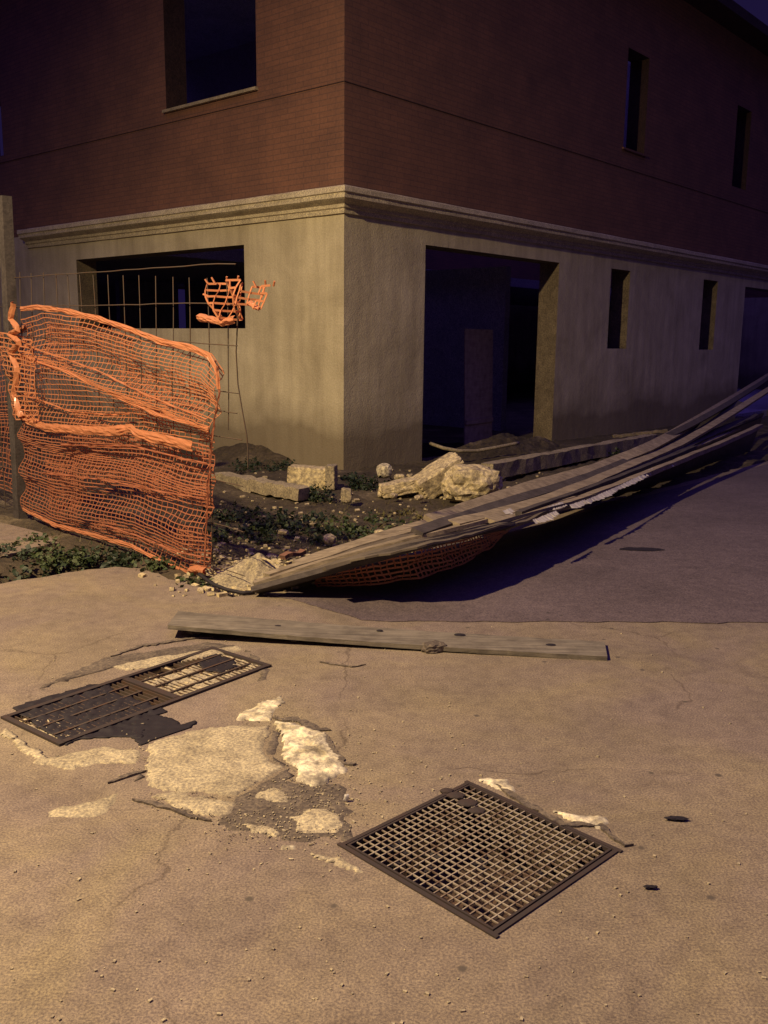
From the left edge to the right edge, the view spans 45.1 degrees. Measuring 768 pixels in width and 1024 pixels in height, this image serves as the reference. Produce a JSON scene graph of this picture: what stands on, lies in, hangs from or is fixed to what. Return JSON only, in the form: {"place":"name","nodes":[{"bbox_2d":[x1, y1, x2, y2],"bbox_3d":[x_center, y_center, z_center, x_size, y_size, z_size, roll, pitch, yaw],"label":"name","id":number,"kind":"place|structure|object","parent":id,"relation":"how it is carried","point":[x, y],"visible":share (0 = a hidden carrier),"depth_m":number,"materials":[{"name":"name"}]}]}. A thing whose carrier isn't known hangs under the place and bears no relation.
{"place":"outdoors","nodes":[
{"label":"outdoors","id":0,"kind":"place"},
{"bbox_2d":[0,522,58,558],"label":"path","id":1,"kind":"structure","parent":0,"point":[9,533],"depth_m":6.97,"materials":[{"name":"concrete"}]},
{"bbox_2d":[187,631,201,635],"bbox_3d":[-0.976,0.610,4.760,0.076,0.069,0.066,-3,11,-17],"label":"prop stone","id":2,"kind":"object","parent":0,"point":[192,633],"visible":0.48,"depth_m":4.73,"materials":[{"name":"grey stone"}]},
{"bbox_2d":[0,461,767,1023],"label":"road","id":3,"kind":"structure","parent":0,"point":[662,745],"depth_m":2.84,"materials":[{"name":"grey asphalt"}]},
{"bbox_2d":[0,728,140,769],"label":"road cement patch","id":4,"kind":"object","parent":3,"relation":"on","point":[92,756],"visible":1,"depth_m":3.34,"materials":[{"name":"beige concrete"}]},
{"bbox_2d":[48,793,117,817],"bbox_3d":[-0.959,0.962,2.983,0.242,0.007,0.131,-5,12,-29],"label":"road cement patch","id":5,"kind":"object","parent":3,"relation":"on","point":[95,808],"visible":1,"depth_m":2.98,"materials":[{"name":"beige concrete"}]},
{"bbox_2d":[13,684,166,744],"bbox_3d":[-1.161,0.813,3.723,0.649,0.016,0.453,10,14,42],"label":"drain muck","id":6,"kind":"object","parent":3,"relation":"on","point":[123,728],"visible":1,"depth_m":3.74,"materials":[{"name":"black mud"}]},
{"bbox_2d":[108,770,146,783],"bbox_3d":[-0.895,0.916,3.208,0.143,0.009,0.025,-9,14,-41],"label":"road crack","id":7,"kind":"object","parent":3,"relation":"on","point":[128,775],"visible":1,"depth_m":3.21,"materials":[{"name":"grey asphalt"}]},
{"bbox_2d":[0,646,271,746],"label":"drain grate","id":8,"kind":"object","parent":3,"relation":"on","point":[180,681],"visible":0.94,"depth_m":4.03,"materials":[{"name":"dark iron"},{"name":"wire"}]},
{"bbox_2d":[199,654,236,671],"bbox_3d":[-0.791,0.708,4.326,0.224,0.006,0.186,9,14,39],"label":"drain muck","id":9,"kind":"object","parent":8,"relation":"on","point":[223,667],"visible":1,"depth_m":4.32,"materials":[{"name":"black soil"}]},
{"bbox_2d":[40,642,269,688],"bbox_3d":[-1.065,0.714,4.308,1.051,0.007,0.610,-2,11,-12],"label":"cement patch","id":10,"kind":"object","parent":3,"relation":"on","point":[103,664],"visible":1,"depth_m":4.37,"materials":[{"name":"grey concrete"}]},
{"bbox_2d":[110,637,212,656],"bbox_3d":[-1.111,0.657,4.587,0.526,0.009,0.086,-7,13,-34],"label":"road crack","id":11,"kind":"object","parent":3,"relation":"on","point":[155,644],"visible":1,"depth_m":4.60,"materials":[{"name":"grey asphalt"}]},
{"bbox_2d":[131,715,196,744],"bbox_3d":[-0.899,0.838,3.620,0.222,0.008,0.284,10,14,40],"label":"drain muck","id":12,"kind":"object","parent":3,"relation":"on","point":[157,726],"visible":1,"depth_m":3.61,"materials":[{"name":"black soil"}]},
{"bbox_2d":[135,774,192,812],"bbox_3d":[-0.784,0.932,3.155,0.126,0.006,0.515,-8,13,-37],"label":"road dark patch","id":13,"kind":"object","parent":3,"relation":"on","point":[140,776],"visible":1,"depth_m":3.19,"materials":[{"name":"asphalt"}]},
{"bbox_2d":[132,798,211,821],"bbox_3d":[-0.684,0.960,2.984,0.314,0.009,0.031,6,12,27],"label":"road crack","id":14,"kind":"object","parent":3,"relation":"on","point":[183,812],"visible":1,"depth_m":2.99,"materials":[{"name":"grey asphalt"}]},
{"bbox_2d":[114,646,241,670],"bbox_3d":[-0.975,0.693,4.409,0.632,0.014,0.141,-6,13,-32],"label":"road cement patch","id":15,"kind":"object","parent":3,"relation":"on","point":[147,663],"visible":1,"depth_m":4.38,"materials":[{"name":"beige concrete"}]},
{"bbox_2d":[151,792,236,815],"bbox_3d":[-0.626,0.953,3.029,0.312,0.014,0.122,4,11,18],"label":"road cement patch","id":16,"kind":"object","parent":3,"relation":"on","point":[200,804],"visible":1,"depth_m":3.01,"materials":[{"name":"beige concrete"}]},
{"bbox_2d":[145,725,283,795],"bbox_3d":[-0.619,0.890,3.361,0.533,0.017,0.571,1,11,0],"label":"road cement patch","id":17,"kind":"object","parent":3,"relation":"on","point":[229,760],"visible":1,"depth_m":3.31,"materials":[{"name":"beige concrete"}]},
{"bbox_2d":[197,572,254,594],"bbox_3d":[-0.978,0.437,5.597,0.459,0.068,0.090,7,12,32],"label":"cable","id":18,"kind":"object","parent":3,"relation":"on","point":[209,581],"visible":0.95,"depth_m":5.54,"materials":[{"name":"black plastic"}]},
{"bbox_2d":[236,696,284,720],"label":"road cement patch","id":19,"kind":"object","parent":3,"relation":"on","point":[257,713],"visible":1,"depth_m":3.77,"materials":[{"name":"white paint"}]},
{"bbox_2d":[244,823,278,836],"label":"road cement patch","id":20,"kind":"object","parent":3,"relation":"on","point":[259,829],"visible":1,"depth_m":2.86,"materials":[{"name":"beige concrete"}]},
{"bbox_2d":[255,787,287,801],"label":"road cement patch","id":21,"kind":"object","parent":3,"relation":"on","point":[274,795],"visible":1,"depth_m":3.08,"materials":[{"name":"beige concrete"}]},
{"bbox_2d":[266,731,287,765],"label":"road dark patch","id":22,"kind":"object","parent":3,"relation":"on","point":[273,743],"visible":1,"depth_m":3.46,"materials":[{"name":"grey asphalt"}]},
{"bbox_2d":[217,721,352,841],"bbox_3d":[-0.310,0.911,3.237,0.443,0.027,0.897,1,11,0],"label":"road patch","id":23,"kind":"object","parent":3,"relation":"on","point":[250,804],"depth_m":3.11,"materials":[{"name":"grey concrete"}]},
{"bbox_2d":[291,809,343,832],"bbox_3d":[-0.213,0.977,2.925,0.187,0.013,0.163,1,11,0],"label":"road cement patch","id":24,"kind":"object","parent":23,"relation":"on","point":[329,820],"visible":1,"depth_m":2.91,"materials":[{"name":"beige concrete"}]},
{"bbox_2d":[343,794,348,801],"bbox_3d":[-0.124,0.945,3.052,0.018,0.028,0.012,17,10,-3],"label":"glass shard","id":25,"kind":"object","parent":23,"relation":"on","point":[346,797],"visible":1,"depth_m":3.05,"materials":[{"name":"white glass"}]},
{"bbox_2d":[281,845,294,849],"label":"road cement patch","id":26,"kind":"object","parent":3,"relation":"on","point":[289,847],"visible":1,"depth_m":2.77,"materials":[{"name":"white paint"}]},
{"bbox_2d":[272,716,330,730],"bbox_3d":[-0.321,0.837,3.668,0.265,0.009,0.070,8,13,33],"label":"road crack","id":27,"kind":"object","parent":3,"relation":"on","point":[306,723],"visible":0.98,"depth_m":3.67,"materials":[{"name":"grey asphalt"}]},
{"bbox_2d":[311,852,363,872],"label":"road cement patch","id":28,"kind":"object","parent":3,"relation":"on","point":[339,862],"visible":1,"depth_m":2.69,"materials":[{"name":"beige concrete"}]},
{"bbox_2d":[325,733,356,765],"bbox_3d":[-0.187,0.882,3.428,0.060,0.009,0.292,-5,12,-26],"label":"road crack","id":29,"kind":"object","parent":3,"relation":"on","point":[333,748],"visible":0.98,"depth_m":3.40,"materials":[{"name":"grey asphalt"}]},
{"bbox_2d":[320,661,365,667],"bbox_3d":[-0.197,0.715,4.326,0.221,0.008,0.046,2,11,7],"label":"road crack","id":30,"kind":"object","parent":3,"relation":"on","point":[343,665],"visible":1,"depth_m":4.33,"materials":[{"name":"grey asphalt"}]},
{"bbox_2d":[0,625,766,1023],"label":"road grit","id":31,"kind":"object","parent":3,"relation":"on","point":[326,843],"visible":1,"depth_m":2.89,"materials":[{"name":"grey gravel"}]},
{"bbox_2d":[168,611,606,660],"bbox_3d":[-0.022,0.620,4.666,2.244,0.076,0.305,2,11,8],"label":"loose plank","id":32,"kind":"object","parent":3,"relation":"on","point":[387,637],"visible":0.99,"depth_m":4.64,"materials":[{"name":"grey wood"}]},
{"bbox_2d":[421,640,447,653],"bbox_3d":[0.243,0.665,4.540,0.130,0.055,0.084,-3,11,-17],"label":"prop stone","id":33,"kind":"object","parent":3,"relation":"on","point":[433,647],"visible":0.99,"depth_m":4.51,"materials":[{"name":"grey stone"}]},
{"bbox_2d":[337,780,622,938],"bbox_3d":[0.280,1.128,2.807,0.600,0.267,0.629,-10,15,-43],"label":"square grate","id":34,"kind":"object","parent":3,"relation":"on","point":[485,888],"visible":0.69,"depth_m":2.83,"materials":[{"name":"metal"}]},
{"bbox_2d":[479,778,514,791],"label":"road cement patch","id":35,"kind":"object","parent":3,"relation":"on","point":[503,783],"visible":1,"depth_m":3.18,"materials":[{"name":"white paint"}]},
{"bbox_2d":[496,784,633,846],"bbox_3d":[0.545,0.974,2.978,0.558,0.009,0.101,10,14,40],"label":"road crack","id":36,"kind":"object","parent":3,"relation":"on","point":[525,802],"visible":1,"depth_m":2.94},
{"bbox_2d":[553,810,608,828],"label":"road cement patch","id":37,"kind":"object","parent":3,"relation":"on","point":[596,820],"visible":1,"depth_m":2.95,"materials":[{"name":"white paint"}]},
{"bbox_2d":[643,885,657,888],"bbox_3d":[0.744,1.046,2.580,0.042,0.008,0.016,1,11,0],"label":"dark scrap","id":38,"kind":"object","parent":3,"relation":"on","point":[650,886],"visible":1,"depth_m":2.58,"materials":[{"name":"black plastic"}]},
{"bbox_2d":[664,816,688,820],"bbox_3d":[0.935,0.978,2.954,0.082,0.008,0.028,1,11,0],"label":"dark scrap","id":39,"kind":"object","parent":3,"relation":"on","point":[677,818],"visible":1,"depth_m":2.95,"materials":[{"name":"black plastic"}]},
{"bbox_2d":[0,383,767,596],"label":"ground","id":40,"kind":"structure","parent":0,"point":[520,402],"depth_m":8.98,"materials":[{"name":"soil"}]},
{"bbox_2d":[0,195,27,518],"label":"fence post","id":41,"kind":"object","parent":40,"relation":"on","point":[7,268],"visible":0.7,"depth_m":7.53,"materials":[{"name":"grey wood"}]},
{"bbox_2d":[0,263,248,576],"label":"wire panel","id":42,"kind":"object","parent":41,"relation":"attached to","point":[172,385],"visible":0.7,"depth_m":6.37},
{"bbox_2d":[0,323,33,501],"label":"safety net","id":43,"kind":"object","parent":42,"relation":"attached to","point":[24,328],"visible":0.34,"depth_m":8.05,"materials":[{"name":"orange plastic"}]},
{"bbox_2d":[0,301,224,574],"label":"safety net","id":44,"kind":"object","parent":42,"relation":"attached to","point":[151,437],"visible":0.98,"depth_m":6.54,"materials":[{"name":"orange plastic"}]},
{"bbox_2d":[196,276,274,325],"bbox_3d":[-0.856,-1.227,5.371,0.137,0.291,0.704,-9,14,-42],"label":"net scrap","id":45,"kind":"object","parent":42,"relation":"attached to","point":[220,320],"visible":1,"depth_m":5.41,"materials":[{"name":"orange plastic"}]},
{"bbox_2d":[0,542,37,561],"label":"weed plant","id":46,"kind":"object","parent":40,"relation":"on","point":[19,553],"visible":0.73,"depth_m":6.50,"materials":[{"name":"green plant"}]},
{"bbox_2d":[0,532,57,552],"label":"weed plant","id":47,"kind":"object","parent":40,"relation":"on","point":[37,537],"visible":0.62,"depth_m":6.84,"materials":[{"name":"green plant"}]},
{"bbox_2d":[0,560,60,582],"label":"weed plant","id":48,"kind":"object","parent":40,"relation":"on","point":[16,573],"visible":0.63,"depth_m":6.21,"materials":[{"name":"green plant"}]},
{"bbox_2d":[20,540,105,573],"bbox_3d":[-2.218,0.311,6.398,0.539,0.208,0.550,1,11,0],"label":"weed plant","id":49,"kind":"object","parent":40,"relation":"on","point":[77,561],"visible":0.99,"depth_m":6.38,"materials":[{"name":"green plant"}]},
{"bbox_2d":[53,541,129,568],"bbox_3d":[-2.114,0.304,6.612,0.447,0.177,0.477,6,12,29],"label":"weed plant","id":50,"kind":"object","parent":40,"relation":"on","point":[114,553],"visible":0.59,"depth_m":6.59,"materials":[{"name":"green plant"}]},
{"bbox_2d":[101,551,149,567],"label":"weed plant","id":51,"kind":"object","parent":40,"relation":"on","point":[122,559],"visible":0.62,"depth_m":6.42,"materials":[{"name":"green plant"}]},
{"bbox_2d":[126,556,179,572],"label":"weed plant","id":52,"kind":"object","parent":40,"relation":"on","point":[150,564],"visible":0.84,"depth_m":6.15,"materials":[{"name":"green plant"}]},
{"bbox_2d":[175,573,214,587],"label":"weed plant","id":53,"kind":"object","parent":40,"relation":"on","point":[191,580],"visible":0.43,"depth_m":5.82,"materials":[{"name":"green plant"}]},
{"bbox_2d":[0,499,444,579],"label":"grass","id":54,"kind":"structure","parent":40,"relation":"on","point":[268,533],"depth_m":7.22,"materials":[{"name":"green plant"}]},
{"bbox_2d":[197,501,262,521],"bbox_3d":[-1.330,0.004,8.064,0.524,0.145,0.518,8,13,34],"label":"weed plant","id":55,"kind":"object","parent":40,"relation":"on","point":[237,516],"visible":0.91,"depth_m":7.98,"materials":[{"name":"green plant"}]},
{"bbox_2d":[197,516,288,544],"bbox_3d":[-1.127,0.171,7.288,0.725,0.194,0.709,1,11,0],"label":"weed plant","id":56,"kind":"object","parent":40,"relation":"on","point":[221,534],"visible":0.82,"depth_m":7.26,"materials":[{"name":"green plant"}]},
{"bbox_2d":[206,553,294,589],"bbox_3d":[-0.768,0.373,6.018,0.840,0.231,0.680,-5,12,-29],"label":"rubble heap","id":57,"kind":"object","parent":40,"relation":"on","point":[254,567],"visible":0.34,"depth_m":5.86,"materials":[{"name":"concrete"}]},
{"bbox_2d":[262,558,279,567],"bbox_3d":[-0.680,0.335,5.770,0.018,0.038,0.353,-6,12,-32],"label":"wood chip","id":58,"kind":"object","parent":57,"relation":"on","point":[272,563],"visible":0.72,"depth_m":5.80,"materials":[{"name":"wood"}]},
{"bbox_2d":[279,549,305,559],"bbox_3d":[-0.593,0.273,6.016,0.060,0.039,0.199,9,13,38],"label":"wood chip","id":59,"kind":"object","parent":57,"relation":"on","point":[287,554],"visible":1,"depth_m":5.98,"materials":[{"name":"wood"}]},
{"bbox_2d":[207,443,294,466],"bbox_3d":[-1.626,-0.761,12.038,2.000,0.302,1.000,10,14,40],"label":"soil mound","id":60,"kind":"object","parent":40,"relation":"on","point":[261,453],"visible":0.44,"depth_m":11.81,"materials":[{"name":"soil"}]},
{"bbox_2d":[211,472,309,500],"bbox_3d":[-1.262,-0.266,9.215,1.375,0.155,0.182,10,14,41],"label":"kerb stone","id":61,"kind":"object","parent":40,"relation":"on","point":[265,487],"visible":0.88,"depth_m":9.05,"materials":[{"name":"concrete"}]},
{"bbox_2d":[224,457,298,473],"bbox_3d":[-1.454,-0.536,10.916,0.774,0.188,0.924,3,11,14],"label":"weed plant","id":62,"kind":"object","parent":40,"relation":"on","point":[283,465],"visible":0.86,"depth_m":10.88,"materials":[{"name":"green plant"}]},
{"bbox_2d":[278,529,288,534],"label":"rubble stone","id":63,"kind":"object","parent":40,"relation":"on","point":[283,532],"visible":1,"depth_m":7.18,"materials":[{"name":"stone"}]},
{"bbox_2d":[243,507,333,533],"bbox_3d":[-0.783,0.066,7.707,0.629,0.202,0.780,3,11,13],"label":"weed plant","id":64,"kind":"object","parent":40,"relation":"on","point":[297,524],"visible":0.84,"depth_m":7.60,"materials":[{"name":"green plant"}]},
{"bbox_2d":[287,464,324,489],"bbox_3d":[-0.781,-0.365,9.579,0.424,0.227,0.221,5,11,7],"label":"concrete block","id":65,"kind":"object","parent":40,"relation":"on","point":[304,475],"depth_m":9.47,"materials":[{"name":"concrete"}]},
{"bbox_2d":[304,481,335,503],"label":"weed plant","id":66,"kind":"object","parent":40,"relation":"on","point":[315,492],"visible":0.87,"depth_m":8.86,"materials":[{"name":"green plant"}]},
{"bbox_2d":[283,522,369,544],"bbox_3d":[-0.431,0.199,7.275,0.669,0.176,0.549,-5,12,-29],"label":"weed plant","id":67,"kind":"object","parent":40,"relation":"on","point":[318,537],"visible":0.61,"depth_m":7.27,"materials":[{"name":"green plant"}]},
{"bbox_2d":[323,533,335,544],"bbox_3d":[-0.406,0.204,6.899,0.098,0.078,0.133,-2,11,-16],"label":"rubble stone","id":68,"kind":"object","parent":40,"relation":"on","point":[329,539],"visible":1,"depth_m":6.85,"materials":[{"name":"stone"}]},
{"bbox_2d":[325,464,337,489],"bbox_3d":[-0.538,-0.361,9.459,0.102,0.254,0.187,2,11,8],"label":"concrete block","id":69,"kind":"object","parent":40,"relation":"on","point":[331,473],"depth_m":9.38,"materials":[{"name":"beige concrete"}]},
{"bbox_2d":[138,468,540,597],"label":"gravel","id":70,"kind":"structure","parent":40,"relation":"on","point":[202,589],"depth_m":6.44,"materials":[{"name":"beige gravel"}]},
{"bbox_2d":[341,487,351,502],"bbox_3d":[-0.355,-0.156,8.704,0.109,0.151,0.092,1,11,0],"label":"stone","id":71,"kind":"object","parent":40,"relation":"on","point":[346,495],"visible":0.99,"depth_m":8.67,"materials":[{"name":"stone"}]},
{"bbox_2d":[338,470,360,481],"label":"weed plant","id":72,"kind":"object","parent":40,"relation":"on","point":[344,477],"visible":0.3,"depth_m":10.28,"materials":[{"name":"green plant"}]},
{"bbox_2d":[340,473,392,490],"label":"weed plant","id":73,"kind":"object","parent":40,"relation":"on","point":[355,485],"visible":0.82,"depth_m":9.57,"materials":[{"name":"green plant"}]},
{"bbox_2d":[321,510,412,535],"bbox_3d":[-0.142,0.110,7.603,0.823,0.187,0.825,1,11,0],"label":"weed plant","id":74,"kind":"object","parent":40,"relation":"on","point":[356,529],"visible":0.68,"depth_m":7.59,"materials":[{"name":"green plant"}]},
{"bbox_2d":[0,0,767,469],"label":"unfinished building","id":75,"kind":"structure","parent":40,"relation":"on","point":[564,200],"depth_m":13.42,"materials":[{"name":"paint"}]},
{"bbox_2d":[464,329,492,444],"bbox_3d":[1.483,-1.955,14.424,0.079,1.763,0.869,8,13,34],"label":"board panel","id":76,"kind":"object","parent":75,"relation":"on","point":[478,373],"visible":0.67,"depth_m":14.39,"materials":[{"name":"brown wood"}]},
{"bbox_2d":[376,463,391,477],"bbox_3d":[0.003,-0.430,9.649,0.159,0.162,0.147,-5,12,-29],"label":"white stone","id":77,"kind":"object","parent":40,"relation":"on","point":[383,470],"visible":0.97,"depth_m":9.59,"materials":[{"name":"stone"}]},
{"bbox_2d":[390,493,397,498],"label":"rubble stone","id":78,"kind":"object","parent":40,"relation":"on","point":[393,495],"visible":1,"depth_m":8.90,"materials":[{"name":"stone"}]},
{"bbox_2d":[377,477,418,497],"bbox_3d":[0.147,-0.241,9.139,0.429,0.146,0.215,-12,13,-10],"label":"stone slab","id":79,"kind":"object","parent":40,"relation":"on","point":[403,486],"depth_m":9.05,"materials":[{"name":"stone"}]},
{"bbox_2d":[394,474,404,479],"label":"rubble stone","id":80,"kind":"object","parent":40,"relation":"on","point":[397,476],"visible":0.77,"depth_m":10.09,"materials":[{"name":"stone"}]},
{"bbox_2d":[378,506,422,518],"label":"weed plant","id":81,"kind":"object","parent":40,"relation":"on","point":[405,511],"visible":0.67,"depth_m":8.13,"materials":[{"name":"green plant"}]},
{"bbox_2d":[414,495,423,500],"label":"rubble stone","id":82,"kind":"object","parent":40,"relation":"on","point":[418,497],"visible":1,"depth_m":8.81,"materials":[{"name":"stone"}]},
{"bbox_2d":[412,452,463,498],"bbox_3d":[0.547,-0.351,9.191,0.557,0.242,0.258,-34,29,-13],"label":"stone block","id":83,"kind":"object","parent":40,"relation":"on","point":[430,477],"depth_m":9.07,"materials":[{"name":"stone"}]},
{"bbox_2d":[441,464,502,502],"bbox_3d":[0.843,-0.260,8.896,0.592,0.403,0.444,2,10,-15],"label":"stone boulder","id":84,"kind":"object","parent":40,"relation":"on","point":[461,483],"visible":0.86,"depth_m":8.73,"materials":[{"name":"stone"}]},
{"bbox_2d":[433,433,559,460],"bbox_3d":[1.682,-0.932,13.010,1.100,0.352,3.000,10,14,40],"label":"rubble heap","id":85,"kind":"object","parent":40,"relation":"on","point":[533,445],"visible":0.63,"depth_m":12.68,"materials":[{"name":"soil"}]},
{"bbox_2d":[429,441,519,452],"bbox_3d":[1.236,-0.836,11.898,1.262,0.124,0.388,-3,11,-17],"label":"hose","id":86,"kind":"object","parent":85,"relation":"on","point":[472,450],"visible":1,"depth_m":11.80,"materials":[{"name":"plastic"}]},
{"bbox_2d":[251,374,767,593],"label":"fallen fence","id":87,"kind":"object","parent":40,"relation":"on","point":[698,441],"visible":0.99,"depth_m":7.23,"materials":[{"name":"grey wood"}]},
{"bbox_2d":[315,528,511,586],"bbox_3d":[0.352,0.287,5.785,1.624,0.302,0.538,-6,12,-32],"label":"hanging net","id":88,"kind":"object","parent":87,"relation":"hanging from","point":[494,537],"visible":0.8,"depth_m":5.54,"materials":[{"name":"orange plastic"}]},
{"bbox_2d":[481,434,657,476],"bbox_3d":[2.558,-0.761,11.947,0.180,0.191,4.559,9,13,38],"label":"kerb stone","id":89,"kind":"object","parent":40,"relation":"on","point":[519,465],"visible":0.84,"depth_m":11.40,"materials":[{"name":"concrete"}]},
{"bbox_2d":[612,429,667,437],"bbox_3d":[3.785,-1.161,13.645,0.918,0.113,0.052,-3,11,-18],"label":"wood pole","id":90,"kind":"object","parent":89,"relation":"on","point":[640,433],"visible":0.98,"depth_m":13.62,"materials":[{"name":"wood"}]},
{"bbox_2d":[608,447,622,456],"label":"weed plant","id":91,"kind":"object","parent":40,"relation":"on","point":[616,452],"visible":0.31,"depth_m":12.45,"materials":[{"name":"green plant"}]},
{"bbox_2d":[0,0,767,327],"label":"sky","id":92,"kind":"structure","parent":0,"point":[758,8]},
{"bbox_2d":[276,464,767,623],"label":"street surface","id":93,"kind":"object","parent":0,"point":[708,563],"visible":0.98,"depth_m":6.08,"materials":[{"name":"grey asphalt"}]},
{"bbox_2d":[620,547,663,550],"bbox_3d":[1.898,0.273,6.805,0.343,0.008,0.130,1,11,0],"label":"dark scrap","id":94,"kind":"object","parent":93,"relation":"on","point":[640,548],"visible":1,"depth_m":6.80,"materials":[{"name":"black plastic"}]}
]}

